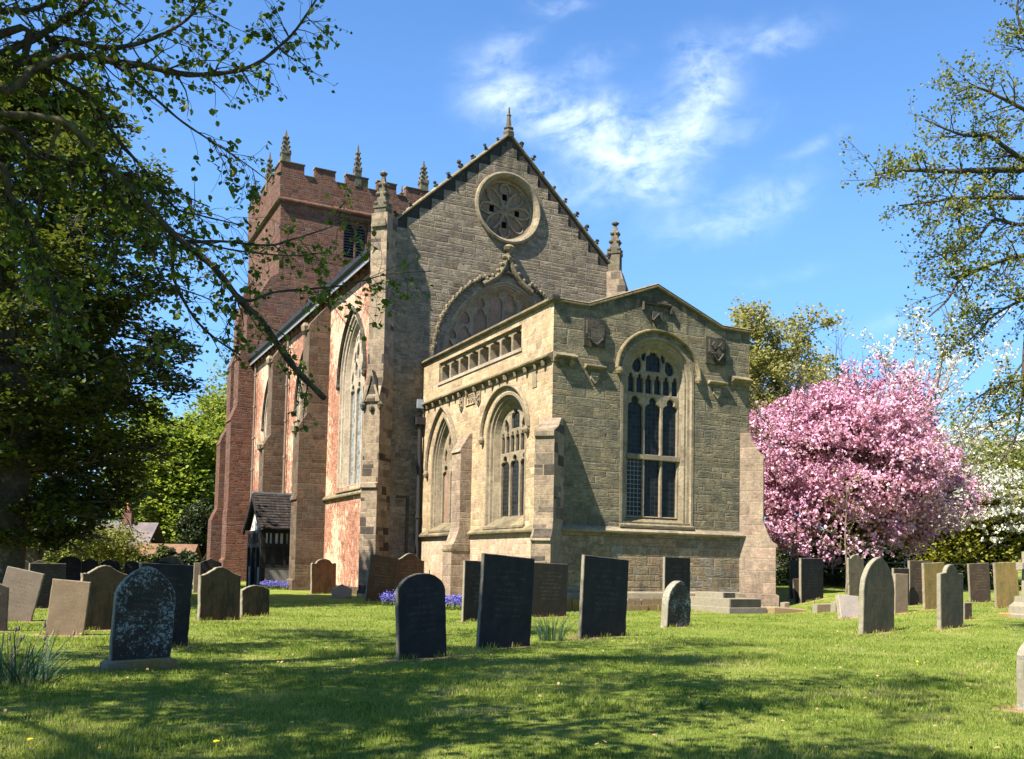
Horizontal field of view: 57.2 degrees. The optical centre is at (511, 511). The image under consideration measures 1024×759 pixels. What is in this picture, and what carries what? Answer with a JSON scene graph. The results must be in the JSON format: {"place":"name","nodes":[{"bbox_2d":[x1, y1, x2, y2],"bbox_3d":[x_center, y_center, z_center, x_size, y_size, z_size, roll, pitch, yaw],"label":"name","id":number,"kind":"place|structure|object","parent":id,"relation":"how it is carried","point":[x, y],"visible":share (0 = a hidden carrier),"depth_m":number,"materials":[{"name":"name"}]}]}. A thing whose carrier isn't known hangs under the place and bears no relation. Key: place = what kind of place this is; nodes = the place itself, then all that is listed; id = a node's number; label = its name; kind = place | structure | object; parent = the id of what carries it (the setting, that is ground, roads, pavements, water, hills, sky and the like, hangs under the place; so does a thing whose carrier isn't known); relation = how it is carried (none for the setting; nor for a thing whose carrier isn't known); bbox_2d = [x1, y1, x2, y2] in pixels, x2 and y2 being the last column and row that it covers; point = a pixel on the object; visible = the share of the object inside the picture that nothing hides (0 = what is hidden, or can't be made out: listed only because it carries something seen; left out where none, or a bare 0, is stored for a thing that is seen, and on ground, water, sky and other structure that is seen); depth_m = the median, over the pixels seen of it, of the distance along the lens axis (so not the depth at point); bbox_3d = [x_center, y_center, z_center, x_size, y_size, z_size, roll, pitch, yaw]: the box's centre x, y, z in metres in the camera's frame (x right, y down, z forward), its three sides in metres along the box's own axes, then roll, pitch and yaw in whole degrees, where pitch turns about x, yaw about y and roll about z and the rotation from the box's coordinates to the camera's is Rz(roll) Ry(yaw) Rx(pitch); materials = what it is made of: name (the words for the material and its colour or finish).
{"place":"outdoors","nodes":[
{"label":"outdoors","id":0,"kind":"place"},
{"bbox_2d":[0,567,1023,758],"bbox_3d":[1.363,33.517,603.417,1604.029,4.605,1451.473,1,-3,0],"label":"ground","id":1,"kind":"structure","parent":0,"point":[830,592],"depth_m":11.20,"materials":[{"name":"green plant"}]},
{"bbox_2d":[0,584,8,630],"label":"headstone","id":2,"kind":"object","parent":1,"relation":"on","point":[4,597],"visible":0.71,"depth_m":18.65,"materials":[{"name":"stone"}]},
{"bbox_2d":[3,566,44,621],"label":"headstone","id":3,"kind":"object","parent":1,"relation":"on","point":[24,586],"visible":0.74,"depth_m":21.55,"materials":[{"name":"grey stone"}]},
{"bbox_2d":[25,560,28,569],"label":"headstone","id":4,"kind":"object","parent":1,"relation":"on","point":[26,565],"visible":0.13,"depth_m":36.32,"materials":[{"name":"stone"}]},
{"bbox_2d":[0,621,91,686],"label":"daffodil clump","id":5,"kind":"object","parent":1,"relation":"on","point":[37,670],"visible":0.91,"depth_m":10.83,"materials":[{"name":"green plant"}]},
{"bbox_2d":[29,563,65,608],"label":"headstone","id":6,"kind":"object","parent":1,"relation":"on","point":[51,571],"visible":0.38,"depth_m":26.93,"materials":[{"name":"stone"}]},
{"bbox_2d":[45,579,90,635],"bbox_3d":[-8.591,2.003,18.149,0.686,1.362,0.070,7,-5,-16],"label":"headstone","id":7,"kind":"object","parent":1,"relation":"on","point":[68,607],"visible":0.68,"depth_m":18.13,"materials":[{"name":"stone"}]},
{"bbox_2d":[59,556,81,580],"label":"headstone","id":8,"kind":"object","parent":1,"relation":"on","point":[73,567],"visible":0.44,"depth_m":32.84,"materials":[{"name":"stone"}]},
{"bbox_2d":[27,507,114,562],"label":"hawthorn tree","id":9,"kind":"object","parent":1,"relation":"on","point":[56,554],"visible":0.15,"depth_m":47.00,"materials":[{"name":"green plant"}]},
{"bbox_2d":[19,269,156,562],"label":"yew tree","id":10,"kind":"object","parent":1,"relation":"on","point":[33,556],"visible":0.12,"depth_m":45.28,"materials":[{"name":"green plant"}]},
{"bbox_2d":[81,558,98,572],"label":"headstone","id":11,"kind":"object","parent":1,"relation":"on","point":[89,564],"visible":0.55,"depth_m":33.10,"materials":[{"name":"stone"}]},
{"bbox_2d":[34,503,165,556],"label":"cottage","id":12,"kind":"structure","parent":1,"relation":"on","point":[155,534],"depth_m":77.27,"materials":[{"name":"brick"}]},
{"bbox_2d":[80,565,127,629],"bbox_3d":[-8.634,1.958,19.847,0.940,1.662,0.120,5,-5,-42],"label":"headstone","id":13,"kind":"object","parent":1,"relation":"on","point":[105,580],"visible":0.46,"depth_m":19.77,"materials":[{"name":"stone"}]},
{"bbox_2d":[44,519,167,572],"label":"hawthorn tree","id":14,"kind":"object","parent":1,"relation":"on","point":[123,548],"visible":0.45,"depth_m":53.45,"materials":[{"name":"green plant"}]},
{"bbox_2d":[0,49,212,583],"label":"beech tree","id":15,"kind":"object","parent":1,"relation":"on","point":[45,505],"visible":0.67,"depth_m":29.54,"materials":[{"name":"green plant"}]},
{"bbox_2d":[100,560,119,571],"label":"headstone","id":16,"kind":"object","parent":1,"relation":"on","point":[114,564],"visible":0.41,"depth_m":35.57,"materials":[{"name":"stone"}]},
{"bbox_2d":[43,543,206,574],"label":"dark hedge","id":17,"kind":"object","parent":1,"relation":"on","point":[187,557],"visible":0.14,"depth_m":61.04,"materials":[{"name":"green plant"}]},
{"bbox_2d":[124,561,138,574],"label":"headstone","id":18,"kind":"object","parent":1,"relation":"on","point":[130,567],"visible":0.37,"depth_m":34.57,"materials":[{"name":"stone"}]},
{"bbox_2d":[99,566,177,670],"bbox_3d":[-5.074,1.579,12.957,0.978,1.652,0.340,7,-6,-40],"label":"headstone","id":19,"kind":"object","parent":1,"relation":"on","point":[142,625],"visible":0.77,"depth_m":12.89,"materials":[{"name":"stone"}]},
{"bbox_2d":[88,384,226,544],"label":"sycamore tree","id":20,"kind":"object","parent":1,"relation":"on","point":[186,484],"visible":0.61,"depth_m":82.69,"materials":[{"name":"green plant"}]},
{"bbox_2d":[150,561,171,563],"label":"headstone","id":21,"kind":"object","parent":1,"relation":"on","point":[164,562],"visible":0.12,"depth_m":35.98,"materials":[{"name":"stone"}]},
{"bbox_2d":[139,562,193,646],"bbox_3d":[-5.931,1.736,15.986,0.931,1.712,0.090,7,-6,-43],"label":"headstone","id":22,"kind":"object","parent":1,"relation":"on","point":[179,577],"visible":0.39,"depth_m":16.15,"materials":[{"name":"stone"}]},
{"bbox_2d":[135,543,201,559],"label":"outbuilding","id":23,"kind":"structure","parent":1,"relation":"on","point":[179,548],"depth_m":69.61,"materials":[{"name":"orange tile"}]},
{"bbox_2d":[159,557,183,563],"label":"headstone","id":24,"kind":"object","parent":1,"relation":"on","point":[173,560],"visible":0.24,"depth_m":39.17,"materials":[{"name":"grey stone"}]},
{"bbox_2d":[169,494,213,560],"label":"yew tree","id":25,"kind":"object","parent":1,"relation":"on","point":[193,525],"visible":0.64,"depth_m":79.30,"materials":[{"name":"green plant"}]},
{"bbox_2d":[193,563,199,592],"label":"headstone","id":26,"kind":"object","parent":1,"relation":"on","point":[195,575],"visible":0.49,"depth_m":42.00,"materials":[{"name":"grey stone"}]},
{"bbox_2d":[174,339,233,445],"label":"sycamore tree","id":27,"kind":"object","parent":1,"relation":"on","point":[211,386],"visible":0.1,"depth_m":102.78,"materials":[{"name":"green plant"}]},
{"bbox_2d":[200,558,221,574],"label":"headstone","id":28,"kind":"object","parent":1,"relation":"on","point":[206,566],"visible":0.27,"depth_m":39.92,"materials":[{"name":"stone"}]},
{"bbox_2d":[0,0,437,431],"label":"lime tree","id":29,"kind":"object","parent":1,"relation":"on","point":[104,166],"visible":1,"depth_m":10.86,"materials":[{"name":"green plant"}]},
{"bbox_2d":[197,567,240,620],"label":"headstone","id":30,"kind":"object","parent":1,"relation":"on","point":[219,588],"visible":0.81,"depth_m":23.52,"materials":[{"name":"stone"}]},
{"bbox_2d":[240,585,269,616],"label":"headstone","id":31,"kind":"object","parent":1,"relation":"on","point":[254,599],"visible":0.65,"depth_m":25.35,"materials":[{"name":"stone"}]},
{"bbox_2d":[259,579,309,589],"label":"bluebell clump","id":32,"kind":"object","parent":1,"relation":"on","point":[281,584],"visible":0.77,"depth_m":48.72,"materials":[{"name":"purple plant"}]},
{"bbox_2d":[310,559,335,593],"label":"headstone","id":33,"kind":"object","parent":1,"relation":"on","point":[323,575],"visible":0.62,"depth_m":43.81,"materials":[{"name":"red stone"}]},
{"bbox_2d":[332,584,351,597],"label":"headstone","id":34,"kind":"object","parent":1,"relation":"on","point":[341,591],"visible":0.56,"depth_m":38.81,"materials":[{"name":"grey stone"}]},
{"bbox_2d":[364,554,398,600],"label":"headstone","id":35,"kind":"object","parent":1,"relation":"on","point":[381,574],"visible":0.66,"depth_m":37.05,"materials":[{"name":"brown stone"}]},
{"bbox_2d":[379,591,394,605],"bbox_3d":[-4.184,3.012,32.979,1.200,0.588,0.831,1,-3,0],"label":"bluebell clump","id":36,"kind":"object","parent":1,"relation":"on","point":[387,597],"visible":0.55,"depth_m":32.84,"materials":[{"name":"purple plant"}]},
{"bbox_2d":[395,553,423,589],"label":"headstone","id":37,"kind":"object","parent":1,"relation":"on","point":[409,564],"visible":0.34,"depth_m":40.24,"materials":[{"name":"brown stone"}]},
{"bbox_2d":[395,573,446,659],"bbox_3d":[-1.427,1.788,14.841,0.075,1.632,0.993,-2,-1,44],"label":"headstone","id":38,"kind":"object","parent":1,"relation":"on","point":[420,612],"visible":0.66,"depth_m":14.78,"materials":[{"name":"grey stone"}]},
{"bbox_2d":[445,594,461,609],"bbox_3d":[-1.863,2.962,30.939,1.310,0.540,1.182,1,-3,0],"label":"bluebell clump","id":39,"kind":"object","parent":1,"relation":"on","point":[456,601],"visible":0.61,"depth_m":30.70,"materials":[{"name":"purple plant"}]},
{"bbox_2d":[461,560,480,621],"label":"headstone","id":40,"kind":"object","parent":1,"relation":"on","point":[470,588],"visible":0.34,"depth_m":24.78,"materials":[{"name":"stone"}]},
{"bbox_2d":[206,107,779,610],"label":"church","id":41,"kind":"structure","parent":1,"relation":"on","point":[536,379],"depth_m":41.43,"materials":[{"name":"stone"}]},
{"bbox_2d":[261,380,267,439],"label":"window","id":42,"kind":"structure","parent":41,"relation":"in","point":[264,411],"depth_m":63.15,"materials":[{"name":"stone"}]},
{"bbox_2d":[294,351,302,420],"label":"window","id":43,"kind":"structure","parent":41,"relation":"in","point":[297,409],"depth_m":55.25,"materials":[{"name":"stone"}]},
{"bbox_2d":[335,307,366,493],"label":"window","id":44,"kind":"structure","parent":41,"relation":"in","point":[350,382],"depth_m":46.92,"materials":[{"name":"stone"}]},
{"bbox_2d":[339,214,371,258],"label":"belfry window","id":45,"kind":"structure","parent":41,"relation":"in","point":[362,232],"depth_m":70.69,"materials":[{"name":"grey stone"}]},
{"bbox_2d":[423,405,456,532],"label":"blind window","id":46,"kind":"structure","parent":41,"relation":"in","point":[441,465],"depth_m":41.05,"materials":[{"name":"stone"}]},
{"bbox_2d":[431,244,546,356],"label":"walled up window","id":47,"kind":"structure","parent":41,"relation":"in","point":[492,304],"depth_m":44.71,"materials":[{"name":"stone"}]},
{"bbox_2d":[478,384,529,528],"bbox_3d":[-0.131,-2.055,35.031,0.747,5.370,4.013,3,-4,-27],"label":"window","id":48,"kind":"structure","parent":41,"relation":"in","point":[509,419],"depth_m":35.66,"materials":[{"name":"stone"}]},
{"bbox_2d":[475,171,540,244],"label":"rose window","id":49,"kind":"structure","parent":41,"relation":"in","point":[505,209],"depth_m":45.42,"materials":[{"name":"stone"}]},
{"bbox_2d":[615,329,701,529],"bbox_3d":[5.187,-2.985,33.895,3.710,7.200,0.677,3,-4,-27],"label":"window","id":50,"kind":"structure","parent":41,"relation":"in","point":[657,415],"depth_m":34.17,"materials":[{"name":"stone"}]},
{"bbox_2d":[476,553,534,648],"bbox_3d":[-0.112,1.793,17.245,0.075,1.975,1.352,-2,-8,44],"label":"headstone","id":51,"kind":"object","parent":1,"relation":"on","point":[505,602],"visible":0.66,"depth_m":17.18,"materials":[{"name":"grey stone"}]},
{"bbox_2d":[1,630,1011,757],"bbox_3d":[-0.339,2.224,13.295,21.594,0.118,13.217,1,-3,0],"label":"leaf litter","id":52,"kind":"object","parent":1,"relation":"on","point":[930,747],"visible":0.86,"depth_m":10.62,"materials":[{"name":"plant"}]},
{"bbox_2d":[532,562,567,616],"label":"headstone","id":53,"kind":"object","parent":1,"relation":"on","point":[550,589],"visible":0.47,"depth_m":27.46,"materials":[{"name":"grey stone"}]},
{"bbox_2d":[531,616,576,640],"bbox_3d":[0.815,2.294,18.785,0.960,0.590,0.751,-1,-4,36],"label":"daffodil clump","id":54,"kind":"object","parent":1,"relation":"on","point":[546,636],"visible":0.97,"depth_m":18.78,"materials":[{"name":"green plant"}]},
{"bbox_2d":[578,555,628,638],"bbox_3d":[1.954,1.957,19.963,0.081,1.986,1.533,-2,-8,44],"label":"headstone","id":55,"kind":"object","parent":1,"relation":"on","point":[603,594],"visible":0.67,"depth_m":19.88,"materials":[{"name":"grey stone"}]},
{"bbox_2d":[661,581,690,627],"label":"headstone","id":56,"kind":"object","parent":1,"relation":"on","point":[676,606],"visible":0.66,"depth_m":23.66,"materials":[{"name":"stone"}]},
{"bbox_2d":[662,557,689,597],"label":"headstone","id":57,"kind":"object","parent":1,"relation":"on","point":[676,568],"visible":0.47,"depth_m":29.86,"materials":[{"name":"stone"}]},
{"bbox_2d":[691,694,715,708],"bbox_3d":[2.003,2.011,9.944,0.247,0.151,0.205,-1,-4,36],"label":"dock plant","id":58,"kind":"object","parent":1,"relation":"on","point":[700,704],"visible":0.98,"depth_m":9.96,"materials":[{"name":"green plant"}]},
{"bbox_2d":[690,591,766,613],"bbox_3d":[7.525,3.262,33.223,1.640,0.840,2.450,3,-4,-27],"label":"granite tomb","id":59,"kind":"object","parent":1,"relation":"on","point":[720,602],"visible":0.9,"depth_m":32.45,"materials":[{"name":"grey stone"}]},
{"bbox_2d":[751,702,766,711],"bbox_3d":[2.603,2.046,9.878,0.147,0.110,0.151,2,-3,-21],"label":"dock plant","id":60,"kind":"object","parent":1,"relation":"on","point":[760,707],"visible":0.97,"depth_m":9.84,"materials":[{"name":"green plant"}]},
{"bbox_2d":[749,364,794,439],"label":"ash tree","id":61,"kind":"object","parent":1,"relation":"on","point":[752,368],"depth_m":81.78,"materials":[{"name":"green plant"}]},
{"bbox_2d":[780,602,788,607],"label":"kerb block","id":62,"kind":"structure","parent":1,"relation":"on","point":[784,604],"depth_m":32.87,"materials":[{"name":"stone"}]},
{"bbox_2d":[765,606,807,613],"bbox_3d":[9.488,3.491,32.681,1.500,0.270,0.900,7,-10,-20],"label":"ledger stone","id":63,"kind":"object","parent":1,"relation":"on","point":[776,610],"visible":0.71,"depth_m":32.21,"materials":[{"name":"beige stone"}]},
{"bbox_2d":[725,293,856,569],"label":"ash tree","id":64,"kind":"object","parent":1,"relation":"on","point":[770,363],"visible":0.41,"depth_m":74.18,"materials":[{"name":"green plant"}]},
{"bbox_2d":[789,560,798,598],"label":"headstone","id":65,"kind":"object","parent":1,"relation":"on","point":[793,569],"visible":0.34,"depth_m":38.22,"materials":[{"name":"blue stone"}]},
{"bbox_2d":[791,579,798,602],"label":"headstone","id":66,"kind":"object","parent":1,"relation":"on","point":[795,585],"visible":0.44,"depth_m":36.32,"materials":[{"name":"brown stone"}]},
{"bbox_2d":[776,568,844,585],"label":"nettle bed","id":67,"kind":"object","parent":1,"relation":"on","point":[782,576],"visible":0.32,"depth_m":45.99,"materials":[{"name":"green plant"}]},
{"bbox_2d":[799,558,822,602],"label":"headstone","id":68,"kind":"object","parent":1,"relation":"on","point":[810,579],"visible":0.68,"depth_m":36.31,"materials":[{"name":"stone"}]},
{"bbox_2d":[812,603,830,612],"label":"kerb block","id":69,"kind":"structure","parent":1,"relation":"on","point":[819,608],"depth_m":31.55,"materials":[{"name":"stone"}]},
{"bbox_2d":[830,601,836,611],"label":"kerb block","id":70,"kind":"structure","parent":1,"relation":"on","point":[833,607],"depth_m":31.24,"materials":[{"name":"stone"}]},
{"bbox_2d":[774,522,909,574],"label":"dark hedge","id":71,"kind":"object","parent":1,"relation":"on","point":[887,557],"visible":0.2,"depth_m":52.78,"materials":[{"name":"green plant"}]},
{"bbox_2d":[816,468,872,593],"bbox_3d":[13.934,0.860,39.196,2.210,5.342,2.018,4,-4,-43],"label":"sapling","id":72,"kind":"object","parent":1,"relation":"on","point":[846,553],"visible":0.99,"depth_m":39.00,"materials":[{"name":"brown plant"}]},
{"bbox_2d":[835,594,858,618],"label":"headstone","id":73,"kind":"object","parent":1,"relation":"on","point":[847,605],"visible":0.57,"depth_m":28.91,"materials":[{"name":"grey stone"}]},
{"bbox_2d":[847,555,863,595],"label":"headstone","id":74,"kind":"object","parent":1,"relation":"on","point":[855,566],"visible":0.63,"depth_m":37.33,"materials":[{"name":"grey stone"}]},
{"bbox_2d":[858,557,894,633],"bbox_3d":[9.069,2.215,23.347,1.408,2.172,0.130,7,-6,-38],"label":"headstone","id":75,"kind":"object","parent":1,"relation":"on","point":[876,599],"visible":0.68,"depth_m":23.23,"materials":[{"name":"grey stone"}]},
{"bbox_2d":[749,316,1012,586],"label":"pink cherry tree","id":76,"kind":"object","parent":1,"relation":"on","point":[829,427],"visible":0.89,"depth_m":42.42,"materials":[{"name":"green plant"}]},
{"bbox_2d":[776,558,1021,581],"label":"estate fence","id":77,"kind":"object","parent":1,"relation":"on","point":[904,563],"visible":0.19,"depth_m":46.23,"materials":[{"name":"metal"}]},
{"bbox_2d":[893,573,907,613],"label":"headstone","id":78,"kind":"object","parent":1,"relation":"on","point":[901,593],"visible":0.61,"depth_m":29.53,"materials":[{"name":"stone"}]},
{"bbox_2d":[892,568,908,602],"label":"headstone","id":79,"kind":"object","parent":1,"relation":"on","point":[901,570],"visible":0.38,"depth_m":32.16,"materials":[{"name":"stone"}]},
{"bbox_2d":[803,268,1023,560],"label":"white cherry tree","id":80,"kind":"object","parent":1,"relation":"on","point":[954,439],"visible":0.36,"depth_m":55.25,"materials":[{"name":"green plant"}]},
{"bbox_2d":[908,560,931,604],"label":"headstone","id":81,"kind":"object","parent":1,"relation":"on","point":[915,583],"visible":0.37,"depth_m":32.73,"materials":[{"name":"grey stone"}]},
{"bbox_2d":[838,0,1023,502],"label":"lime tree","id":82,"kind":"object","parent":1,"relation":"on","point":[995,196],"visible":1,"depth_m":21.11,"materials":[{"name":"green plant"}]},
{"bbox_2d":[921,562,943,609],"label":"headstone","id":83,"kind":"object","parent":1,"relation":"on","point":[930,571],"visible":0.48,"depth_m":30.60,"materials":[{"name":"yellow stone"}]},
{"bbox_2d":[892,537,1000,575],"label":"dark hedge","id":84,"kind":"object","parent":1,"relation":"on","point":[906,565],"visible":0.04,"depth_m":56.58,"materials":[{"name":"green plant"}]},
{"bbox_2d":[937,564,963,629],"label":"headstone","id":85,"kind":"object","parent":1,"relation":"on","point":[950,611],"visible":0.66,"depth_m":24.05,"materials":[{"name":"grey stone"}]},
{"bbox_2d":[903,468,1023,573],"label":"field maple tree","id":86,"kind":"object","parent":1,"relation":"on","point":[953,543],"visible":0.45,"depth_m":51.78,"materials":[{"name":"green plant"}]},
{"bbox_2d":[963,603,971,619],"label":"headstone","id":87,"kind":"object","parent":1,"relation":"on","point":[967,608],"visible":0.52,"depth_m":26.74,"materials":[{"name":"grey stone"}]},
{"bbox_2d":[925,388,1023,497],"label":"distant tree","id":88,"kind":"object","parent":1,"relation":"on","point":[978,447],"visible":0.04,"depth_m":90.18,"materials":[{"name":"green plant"}]},
{"bbox_2d":[931,448,1023,569],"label":"white cherry tree","id":89,"kind":"object","parent":1,"relation":"on","point":[1013,527],"visible":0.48,"depth_m":50.36,"materials":[{"name":"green plant"}]},
{"bbox_2d":[967,563,990,601],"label":"headstone","id":90,"kind":"object","parent":1,"relation":"on","point":[979,581],"visible":0.74,"depth_m":34.95,"materials":[{"name":"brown stone"}]},
{"bbox_2d":[958,412,1023,478],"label":"distant tree","id":91,"kind":"object","parent":1,"relation":"on","point":[1005,440],"visible":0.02,"depth_m":103.76,"materials":[{"name":"green plant"}]},
{"bbox_2d":[963,573,1021,589],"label":"nettle bed","id":92,"kind":"object","parent":1,"relation":"on","point":[965,578],"visible":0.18,"depth_m":45.10,"materials":[{"name":"green plant"}]},
{"bbox_2d":[979,430,1023,479],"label":"distant tree","id":93,"kind":"object","parent":1,"relation":"on","point":[1022,460],"visible":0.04,"depth_m":93.33,"materials":[{"name":"green plant"}]},
{"bbox_2d":[993,562,1018,607],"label":"headstone","id":94,"kind":"object","parent":1,"relation":"on","point":[1005,581],"visible":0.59,"depth_m":31.89,"materials":[{"name":"yellow stone"}]},
{"bbox_2d":[998,551,1023,618],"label":"stone cross","id":95,"kind":"object","parent":1,"relation":"on","point":[1016,608],"visible":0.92,"depth_m":27.55,"materials":[{"name":"grey stone"}]},
{"bbox_2d":[1016,643,1023,709],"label":"headstone","id":96,"kind":"object","parent":1,"relation":"on","point":[1020,678],"visible":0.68,"depth_m":10.64,"materials":[{"name":"stone"}]},
{"bbox_2d":[0,0,1023,554],"label":"sky","id":97,"kind":"structure","parent":0,"point":[708,130],"materials":[{"name":"blue"}]}
]}

